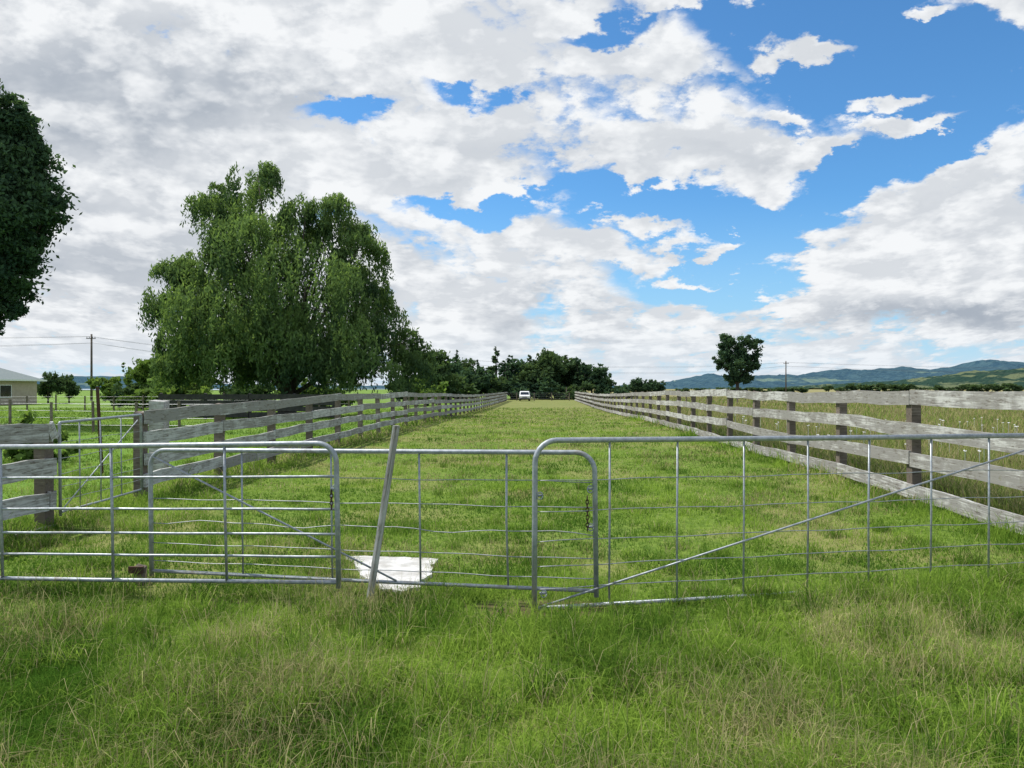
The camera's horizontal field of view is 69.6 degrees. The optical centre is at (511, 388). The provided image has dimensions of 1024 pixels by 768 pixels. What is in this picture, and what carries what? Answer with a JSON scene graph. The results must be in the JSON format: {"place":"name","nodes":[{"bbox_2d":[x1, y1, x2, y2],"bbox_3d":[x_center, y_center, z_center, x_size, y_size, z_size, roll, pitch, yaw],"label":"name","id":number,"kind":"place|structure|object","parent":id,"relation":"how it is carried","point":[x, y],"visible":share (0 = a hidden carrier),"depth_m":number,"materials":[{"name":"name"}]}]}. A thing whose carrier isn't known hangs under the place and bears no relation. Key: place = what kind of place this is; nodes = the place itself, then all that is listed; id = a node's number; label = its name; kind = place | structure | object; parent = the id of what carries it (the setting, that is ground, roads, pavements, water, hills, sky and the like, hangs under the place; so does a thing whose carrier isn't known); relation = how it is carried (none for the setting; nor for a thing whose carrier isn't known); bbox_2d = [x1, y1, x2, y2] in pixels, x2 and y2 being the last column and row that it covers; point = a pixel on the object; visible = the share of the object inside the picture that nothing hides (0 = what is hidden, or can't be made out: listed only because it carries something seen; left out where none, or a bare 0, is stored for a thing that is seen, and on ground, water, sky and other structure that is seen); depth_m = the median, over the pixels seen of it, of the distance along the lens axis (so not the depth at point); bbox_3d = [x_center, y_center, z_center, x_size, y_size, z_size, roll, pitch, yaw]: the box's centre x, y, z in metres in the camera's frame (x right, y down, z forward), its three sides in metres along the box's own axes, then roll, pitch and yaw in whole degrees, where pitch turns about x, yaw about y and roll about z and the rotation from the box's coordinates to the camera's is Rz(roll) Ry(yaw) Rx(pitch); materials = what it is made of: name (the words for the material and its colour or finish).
{"place":"outdoors","nodes":[
{"label":"outdoors","id":0,"kind":"place"},
{"bbox_2d":[0,368,46,404],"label":"house","id":1,"kind":"structure","parent":0,"point":[16,387],"depth_m":84.71,"materials":[{"name":"white paint"}]},
{"bbox_2d":[0,385,11,397],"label":"window","id":2,"kind":"structure","parent":1,"relation":"in","point":[5,390],"depth_m":82.56,"materials":[{"name":"black glass"}]},
{"bbox_2d":[37,376,388,388],"bbox_3d":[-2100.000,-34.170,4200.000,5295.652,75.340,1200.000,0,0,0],"label":"hills","id":3,"kind":"structure","parent":0,"point":[80,380],"depth_m":3894.04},
{"bbox_2d":[346,556,437,594],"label":"concrete slab","id":4,"kind":"structure","parent":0,"point":[407,564],"depth_m":6.07,"materials":[{"name":"white concrete"}]},
{"bbox_2d":[0,389,1023,767],"bbox_3d":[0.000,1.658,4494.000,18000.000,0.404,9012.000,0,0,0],"label":"ground","id":5,"kind":"structure","parent":0,"point":[518,405],"depth_m":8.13,"materials":[{"name":"green plant"}]},
{"bbox_2d":[0,421,58,535],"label":"wooden fence","id":6,"kind":"object","parent":5,"relation":"on","point":[43,463],"visible":0.72,"depth_m":7.77,"materials":[{"name":"grey wood"}]},
{"bbox_2d":[58,414,142,515],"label":"farm gate","id":7,"kind":"structure","parent":6,"relation":"attached to","point":[60,473],"depth_m":8.90,"materials":[{"name":"metal"}]},
{"bbox_2d":[0,78,81,335],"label":"broadleaf tree","id":8,"kind":"object","parent":5,"relation":"on","point":[32,208],"visible":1,"depth_m":29.96,"materials":[{"name":"green plant"}]},
{"bbox_2d":[3,409,82,460],"bbox_3d":[-9.940,1.036,15.485,1.501,1.228,1.776,0,0,-33],"label":"shrub","id":9,"kind":"object","parent":5,"relation":"on","point":[26,454],"visible":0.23,"depth_m":15.21,"materials":[{"name":"green plant"}]},
{"bbox_2d":[37,371,68,402],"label":"tree","id":10,"kind":"object","parent":5,"relation":"on","point":[45,389],"visible":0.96,"depth_m":91.90,"materials":[{"name":"green plant"}]},
{"bbox_2d":[54,373,81,402],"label":"tree","id":11,"kind":"object","parent":5,"relation":"on","point":[73,387],"visible":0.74,"depth_m":95.45,"materials":[{"name":"green plant"}]},
{"bbox_2d":[86,334,95,400],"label":"power pole","id":12,"kind":"object","parent":5,"relation":"on","point":[91,366],"visible":0.93,"depth_m":109.88,"materials":[{"name":"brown wood"}]},
{"bbox_2d":[0,336,88,346],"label":"power lines","id":13,"kind":"object","parent":12,"relation":"attached to","point":[49,337],"visible":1,"depth_m":107.69,"materials":[{"name":"black metal"}]},
{"bbox_2d":[89,336,461,361],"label":"power lines","id":14,"kind":"object","parent":12,"relation":"attached to","point":[146,344],"visible":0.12,"depth_m":113.36,"materials":[{"name":"black metal"}]},
{"bbox_2d":[96,387,103,472],"bbox_3d":[-7.280,0.793,13.000,0.154,1.654,0.055,0,0,0],"label":"steel post","id":15,"kind":"object","parent":5,"relation":"on","point":[98,402],"visible":0.55,"depth_m":12.97,"materials":[{"name":"metal"}]},
{"bbox_2d":[84,376,127,405],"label":"tree","id":16,"kind":"object","parent":5,"relation":"on","point":[93,383],"visible":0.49,"depth_m":78.45,"materials":[{"name":"green plant"}]},
{"bbox_2d":[0,400,225,432],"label":"wire fence","id":17,"kind":"object","parent":5,"relation":"on","point":[51,410],"visible":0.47,"depth_m":25.19,"materials":[{"name":"brown wood"}]},
{"bbox_2d":[121,362,131,405],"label":"tree","id":18,"kind":"object","parent":5,"relation":"on","point":[123,379],"visible":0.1,"depth_m":77.79,"materials":[{"name":"green plant"}]},
{"bbox_2d":[107,382,153,407],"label":"tree","id":19,"kind":"object","parent":5,"relation":"on","point":[130,388],"visible":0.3,"depth_m":69.14,"materials":[{"name":"green plant"}]},
{"bbox_2d":[123,368,147,386],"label":"tree","id":20,"kind":"object","parent":5,"relation":"on","point":[142,380],"visible":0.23,"depth_m":74.69,"materials":[{"name":"green plant"}]},
{"bbox_2d":[128,564,146,585],"bbox_3d":[-2.860,1.488,5.643,0.110,0.266,0.110,0,0,0],"label":"gate stop","id":21,"kind":"object","parent":5,"relation":"on","point":[138,568],"visible":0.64,"depth_m":5.60,"materials":[{"name":"brown wood"}]},
{"bbox_2d":[130,354,159,379],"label":"tree","id":22,"kind":"object","parent":5,"relation":"on","point":[143,366],"visible":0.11,"depth_m":70.38,"materials":[{"name":"green plant"}]},
{"bbox_2d":[116,385,190,408],"bbox_3d":[-31.656,0.473,66.382,6.434,3.336,5.438,0,0,13],"label":"tree","id":23,"kind":"object","parent":5,"relation":"on","point":[139,392],"visible":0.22,"depth_m":64.85,"materials":[{"name":"green plant"}]},
{"bbox_2d":[149,400,168,470],"bbox_3d":[-5.749,0.893,11.991,0.245,1.418,0.206,0,0,0],"label":"corner post","id":24,"kind":"object","parent":5,"relation":"on","point":[157,404],"visible":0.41,"depth_m":11.89,"materials":[{"name":"grey paint"}]},
{"bbox_2d":[0,441,340,588],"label":"farm gate","id":25,"kind":"structure","parent":5,"relation":"on","point":[335,489],"depth_m":5.31,"materials":[{"name":"metal"}]},
{"bbox_2d":[146,375,220,400],"bbox_3d":[-29.108,0.408,65.228,5.953,3.486,8.094,0,0,-15],"label":"tree","id":26,"kind":"object","parent":5,"relation":"on","point":[193,390],"visible":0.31,"depth_m":63.48,"materials":[{"name":"green plant"}]},
{"bbox_2d":[26,394,437,410],"bbox_3d":[-33.009,1.220,60.991,54.194,1.457,0.206,0,0,2],"label":"wire fence","id":27,"kind":"object","parent":5,"relation":"on","point":[113,403],"visible":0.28,"depth_m":61.01,"materials":[{"name":"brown wood"}]},
{"bbox_2d":[189,386,275,405],"bbox_3d":[-23.791,0.799,63.313,9.363,2.675,6.521,0,0,36],"label":"tree","id":28,"kind":"object","parent":5,"relation":"on","point":[236,392],"visible":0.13,"depth_m":62.14,"materials":[{"name":"green plant"}]},
{"bbox_2d":[158,393,337,417],"bbox_3d":[-13.603,0.971,38.176,9.394,1.486,0.258,0,0,0],"label":"stockyard fence","id":29,"kind":"object","parent":5,"relation":"on","point":[206,397],"visible":0.45,"depth_m":38.06,"materials":[{"name":"wood"}]},
{"bbox_2d":[227,382,276,399],"bbox_3d":[-22.526,0.788,64.030,5.510,2.810,5.902,0,0,21],"label":"tree","id":30,"kind":"object","parent":5,"relation":"on","point":[264,391],"visible":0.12,"depth_m":62.94,"materials":[{"name":"green plant"}]},
{"bbox_2d":[136,160,442,411],"bbox_3d":[-13.278,-5.933,44.480,18.116,15.900,12.522,0,0,0],"label":"willow tree","id":31,"kind":"object","parent":5,"relation":"on","point":[243,339],"visible":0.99,"depth_m":42.40,"materials":[{"name":"green plant"}]},
{"bbox_2d":[266,377,333,406],"bbox_3d":[-17.726,0.552,61.920,5.023,3.125,4.246,0,0,42],"label":"tree","id":32,"kind":"object","parent":5,"relation":"on","point":[304,391],"visible":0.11,"depth_m":62.18,"materials":[{"name":"green plant"}]},
{"bbox_2d":[133,392,507,499],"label":"wooden fence","id":33,"kind":"object","parent":5,"relation":"on","point":[219,426],"visible":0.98,"depth_m":14.51,"materials":[{"name":"grey wood"}]},
{"bbox_2d":[307,380,357,406],"bbox_3d":[-15.963,0.486,63.665,5.298,3.296,4.478,0,0,10],"label":"tree","id":34,"kind":"object","parent":5,"relation":"on","point":[344,402],"visible":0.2,"depth_m":63.99,"materials":[{"name":"green plant"}]},
{"bbox_2d":[148,448,598,597],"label":"farm gate","id":35,"kind":"structure","parent":5,"relation":"on","point":[594,489],"depth_m":5.37,"materials":[{"name":"metal"}]},
{"bbox_2d":[366,425,399,596],"bbox_3d":[-0.928,0.907,5.280,0.247,1.291,0.055,0,0,11],"label":"leaning batten","id":36,"kind":"object","parent":5,"relation":"on","point":[384,501],"visible":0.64,"depth_m":5.27,"materials":[{"name":"grey paint"}]},
{"bbox_2d":[384,380,415,406],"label":"tree","id":37,"kind":"object","parent":5,"relation":"on","point":[410,388],"visible":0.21,"depth_m":74.72,"materials":[{"name":"green plant"}]},
{"bbox_2d":[407,378,448,405],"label":"tree","id":38,"kind":"object","parent":5,"relation":"on","point":[439,388],"visible":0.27,"depth_m":80.16,"materials":[{"name":"green plant"}]},
{"bbox_2d":[409,349,461,393],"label":"tree","id":39,"kind":"object","parent":5,"relation":"on","point":[443,365],"visible":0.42,"depth_m":94.00,"materials":[{"name":"green plant"}]},
{"bbox_2d":[441,358,469,388],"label":"tree","id":40,"kind":"object","parent":5,"relation":"on","point":[456,367],"visible":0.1,"depth_m":108.03,"materials":[{"name":"green plant"}]},
{"bbox_2d":[452,349,460,392],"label":"tree","id":41,"kind":"object","parent":5,"relation":"on","point":[456,357],"visible":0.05,"depth_m":124.77,"materials":[{"name":"green plant"}]},
{"bbox_2d":[434,374,480,399],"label":"tree","id":42,"kind":"object","parent":5,"relation":"on","point":[466,387],"visible":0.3,"depth_m":100.45,"materials":[{"name":"green plant"}]},
{"bbox_2d":[454,357,476,398],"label":"tree","id":43,"kind":"object","parent":5,"relation":"on","point":[466,365],"visible":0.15,"depth_m":130.39,"materials":[{"name":"green plant"}]},
{"bbox_2d":[459,366,496,392],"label":"tree","id":44,"kind":"object","parent":5,"relation":"on","point":[480,378],"visible":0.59,"depth_m":118.48,"materials":[{"name":"green plant"}]},
{"bbox_2d":[459,376,507,399],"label":"tree","id":45,"kind":"object","parent":5,"relation":"on","point":[500,382],"visible":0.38,"depth_m":119.66,"materials":[{"name":"green plant"}]},
{"bbox_2d":[485,346,501,379],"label":"tree","id":46,"kind":"object","parent":5,"relation":"on","point":[495,360],"visible":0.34,"depth_m":134.65,"materials":[{"name":"green plant"}]},
{"bbox_2d":[497,355,513,395],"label":"tree","id":47,"kind":"object","parent":5,"relation":"on","point":[502,368],"visible":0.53,"depth_m":124.97,"materials":[{"name":"green plant"}]},
{"bbox_2d":[496,377,529,398],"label":"tree","id":48,"kind":"object","parent":5,"relation":"on","point":[517,387],"visible":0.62,"depth_m":122.28,"materials":[{"name":"green plant"}]},
{"bbox_2d":[505,358,526,386],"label":"tree","id":49,"kind":"object","parent":5,"relation":"on","point":[514,368],"visible":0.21,"depth_m":136.44,"materials":[{"name":"green plant"}]},
{"bbox_2d":[519,391,529,400],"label":"parked van","id":50,"kind":"object","parent":5,"relation":"on","point":[524,395],"visible":1,"depth_m":108.58,"materials":[{"name":"white paint"}]},
{"bbox_2d":[525,355,531,397],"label":"tree","id":51,"kind":"object","parent":5,"relation":"on","point":[529,358],"visible":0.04,"depth_m":139.66,"materials":[{"name":"green plant"}]},
{"bbox_2d":[499,392,569,400],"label":"wire fence","id":52,"kind":"object","parent":5,"relation":"on","point":[534,396],"visible":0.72,"depth_m":112.44,"materials":[{"name":"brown wood"}]},
{"bbox_2d":[512,352,568,387],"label":"tree","id":53,"kind":"object","parent":5,"relation":"on","point":[549,364],"visible":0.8,"depth_m":126.81,"materials":[{"name":"green plant"}]},
{"bbox_2d":[526,376,571,399],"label":"tree","id":54,"kind":"object","parent":5,"relation":"on","point":[541,390],"visible":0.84,"depth_m":122.56,"materials":[{"name":"green plant"}]},
{"bbox_2d":[535,347,580,398],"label":"tree","id":55,"kind":"object","parent":5,"relation":"on","point":[570,364],"visible":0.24,"depth_m":132.96,"materials":[{"name":"green plant"}]},
{"bbox_2d":[557,357,592,398],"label":"tree","id":56,"kind":"object","parent":5,"relation":"on","point":[573,380],"visible":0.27,"depth_m":133.43,"materials":[{"name":"green plant"}]},
{"bbox_2d":[546,381,609,399],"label":"tree","id":57,"kind":"object","parent":5,"relation":"on","point":[557,394],"visible":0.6,"depth_m":121.95,"materials":[{"name":"green plant"}]},
{"bbox_2d":[571,357,590,391],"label":"tree","id":58,"kind":"object","parent":5,"relation":"on","point":[581,376],"visible":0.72,"depth_m":129.56,"materials":[{"name":"green plant"}]},
{"bbox_2d":[575,363,612,392],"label":"tree","id":59,"kind":"object","parent":5,"relation":"on","point":[597,374],"visible":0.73,"depth_m":127.27,"materials":[{"name":"green plant"}]},
{"bbox_2d":[596,377,616,391],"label":"tree","id":60,"kind":"object","parent":5,"relation":"on","point":[610,383],"visible":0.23,"depth_m":128.77,"materials":[{"name":"green plant"}]},
{"bbox_2d":[592,384,633,397],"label":"tree","id":61,"kind":"object","parent":5,"relation":"on","point":[607,390],"visible":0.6,"depth_m":124.61,"materials":[{"name":"green plant"}]},
{"bbox_2d":[612,383,627,391],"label":"tree","id":62,"kind":"object","parent":5,"relation":"on","point":[619,386],"visible":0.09,"depth_m":175.43,"materials":[{"name":"green plant"}]},
{"bbox_2d":[623,377,646,391],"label":"tree","id":63,"kind":"object","parent":5,"relation":"on","point":[632,385],"visible":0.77,"depth_m":169.38,"materials":[{"name":"green plant"}]},
{"bbox_2d":[630,379,658,391],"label":"tree","id":64,"kind":"object","parent":5,"relation":"on","point":[650,385],"visible":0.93,"depth_m":168.87,"materials":[{"name":"green plant"}]},
{"bbox_2d":[646,380,667,391],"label":"tree","id":65,"kind":"object","parent":5,"relation":"on","point":[662,387],"visible":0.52,"depth_m":170.98,"materials":[{"name":"green plant"}]},
{"bbox_2d":[669,388,691,391],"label":"tree","id":66,"kind":"object","parent":5,"relation":"on","point":[683,389],"visible":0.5,"depth_m":296.81,"materials":[{"name":"green plant"}]},
{"bbox_2d":[716,387,734,390],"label":"tree","id":67,"kind":"object","parent":5,"relation":"on","point":[718,388],"visible":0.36,"depth_m":299.85,"materials":[{"name":"green plant"}]},
{"bbox_2d":[712,333,763,398],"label":"tree","id":68,"kind":"object","parent":5,"relation":"on","point":[737,361],"visible":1,"depth_m":119.17,"materials":[{"name":"green plant"}]},
{"bbox_2d":[730,387,749,390],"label":"tree","id":69,"kind":"object","parent":5,"relation":"on","point":[740,389],"visible":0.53,"depth_m":298.28,"materials":[{"name":"green plant"}]},
{"bbox_2d":[748,387,763,391],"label":"tree","id":70,"kind":"object","parent":5,"relation":"on","point":[758,389],"visible":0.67,"depth_m":298.27,"materials":[{"name":"green plant"}]},
{"bbox_2d":[761,387,790,391],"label":"tree","id":71,"kind":"object","parent":5,"relation":"on","point":[775,389],"visible":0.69,"depth_m":297.90,"materials":[{"name":"green plant"}]},
{"bbox_2d":[532,433,1023,611],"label":"farm gate","id":72,"kind":"structure","parent":5,"relation":"on","point":[535,480],"depth_m":5.28,"materials":[{"name":"metal"}]},
{"bbox_2d":[783,361,788,391],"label":"power pole","id":73,"kind":"object","parent":5,"relation":"on","point":[785,377],"visible":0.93,"depth_m":189.91,"materials":[{"name":"grey wood"}]},
{"bbox_2d":[786,362,1000,373],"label":"power lines","id":74,"kind":"object","parent":73,"relation":"attached to","point":[905,370],"visible":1,"depth_m":194.31,"materials":[{"name":"black metal"}]},
{"bbox_2d":[777,387,795,391],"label":"tree","id":75,"kind":"object","parent":5,"relation":"on","point":[790,389],"visible":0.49,"depth_m":297.85,"materials":[{"name":"green plant"}]},
{"bbox_2d":[575,389,1023,534],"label":"wooden fence","id":76,"kind":"object","parent":5,"relation":"on","point":[912,458],"visible":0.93,"depth_m":10.70,"materials":[{"name":"grey wood"}]},
{"bbox_2d":[793,387,809,392],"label":"tree","id":77,"kind":"object","parent":5,"relation":"on","point":[802,390],"visible":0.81,"depth_m":297.82,"materials":[{"name":"green plant"}]},
{"bbox_2d":[821,385,833,391],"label":"tree","id":78,"kind":"object","parent":5,"relation":"on","point":[828,388],"visible":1,"depth_m":329.38,"materials":[{"name":"green plant"}]},
{"bbox_2d":[833,387,853,390],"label":"tree","id":79,"kind":"object","parent":5,"relation":"on","point":[840,389],"visible":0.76,"depth_m":328.28,"materials":[{"name":"green plant"}]},
{"bbox_2d":[844,383,859,389],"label":"tree","id":80,"kind":"object","parent":5,"relation":"on","point":[850,386],"visible":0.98,"depth_m":328.73,"materials":[{"name":"green plant"}]},
{"bbox_2d":[856,384,880,390],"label":"tree","id":81,"kind":"object","parent":5,"relation":"on","point":[865,387],"visible":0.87,"depth_m":329.08,"materials":[{"name":"green plant"}]},
{"bbox_2d":[742,416,1018,462],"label":"wildflowers","id":82,"kind":"object","parent":5,"relation":"on","point":[932,440],"visible":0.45,"depth_m":18.96,"materials":[{"name":"white plant"}]},
{"bbox_2d":[875,383,891,391],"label":"tree","id":83,"kind":"object","parent":5,"relation":"on","point":[882,386],"visible":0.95,"depth_m":328.73,"materials":[{"name":"green plant"}]},
{"bbox_2d":[883,384,908,391],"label":"tree","id":84,"kind":"object","parent":5,"relation":"on","point":[898,387],"visible":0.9,"depth_m":327.80,"materials":[{"name":"green plant"}]},
{"bbox_2d":[903,383,915,390],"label":"tree","id":85,"kind":"object","parent":5,"relation":"on","point":[910,385],"visible":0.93,"depth_m":328.98,"materials":[{"name":"green plant"}]},
{"bbox_2d":[913,386,938,390],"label":"tree","id":86,"kind":"object","parent":5,"relation":"on","point":[924,388],"visible":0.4,"depth_m":327.92,"materials":[{"name":"green plant"}]},
{"bbox_2d":[933,384,947,390],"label":"tree","id":87,"kind":"object","parent":5,"relation":"on","point":[940,388],"visible":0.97,"depth_m":328.68,"materials":[{"name":"green plant"}]},
{"bbox_2d":[935,386,960,390],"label":"tree","id":88,"kind":"object","parent":5,"relation":"on","point":[952,388],"visible":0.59,"depth_m":330.47,"materials":[{"name":"green plant"}]},
{"bbox_2d":[958,384,970,390],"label":"tree","id":89,"kind":"object","parent":5,"relation":"on","point":[964,387],"visible":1,"depth_m":328.71,"materials":[{"name":"green plant"}]},
{"bbox_2d":[966,384,989,391],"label":"tree","id":90,"kind":"object","parent":5,"relation":"on","point":[975,387],"visible":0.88,"depth_m":328.52,"materials":[{"name":"green plant"}]},
{"bbox_2d":[984,384,998,391],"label":"tree","id":91,"kind":"object","parent":5,"relation":"on","point":[992,387],"visible":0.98,"depth_m":328.64,"materials":[{"name":"green plant"}]},
{"bbox_2d":[991,383,1022,391],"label":"tree","id":92,"kind":"object","parent":5,"relation":"on","point":[1006,386],"visible":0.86,"depth_m":327.31,"materials":[{"name":"green plant"}]},
{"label":"power pole","id":93,"kind":"object","parent":5,"relation":"on","visible":0},
{"bbox_2d":[482,361,785,373],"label":"power lines","id":94,"kind":"object","parent":93,"relation":"attached to","point":[660,372],"visible":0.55,"depth_m":179.55,"materials":[{"name":"black metal"}]},
{"bbox_2d":[0,0,1023,385],"label":"sky","id":95,"kind":"structure","parent":0,"point":[630,185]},
{"bbox_2d":[571,396,1023,515],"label":"meadow grass","id":96,"kind":"structure","parent":0,"point":[957,485],"depth_m":21.71,"materials":[{"name":"green plant"}]},
{"bbox_2d":[612,359,1023,388],"bbox_3d":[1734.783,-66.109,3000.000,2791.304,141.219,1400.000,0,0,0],"label":"distant hills","id":97,"kind":"structure","parent":0,"point":[839,376],"depth_m":2700.27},
{"bbox_2d":[762,368,1023,389],"bbox_3d":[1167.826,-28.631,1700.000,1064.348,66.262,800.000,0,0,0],"label":"green hills","id":98,"kind":"structure","parent":0,"point":[1012,376],"depth_m":1586.60,"materials":[{"name":"green plant"}]}
]}

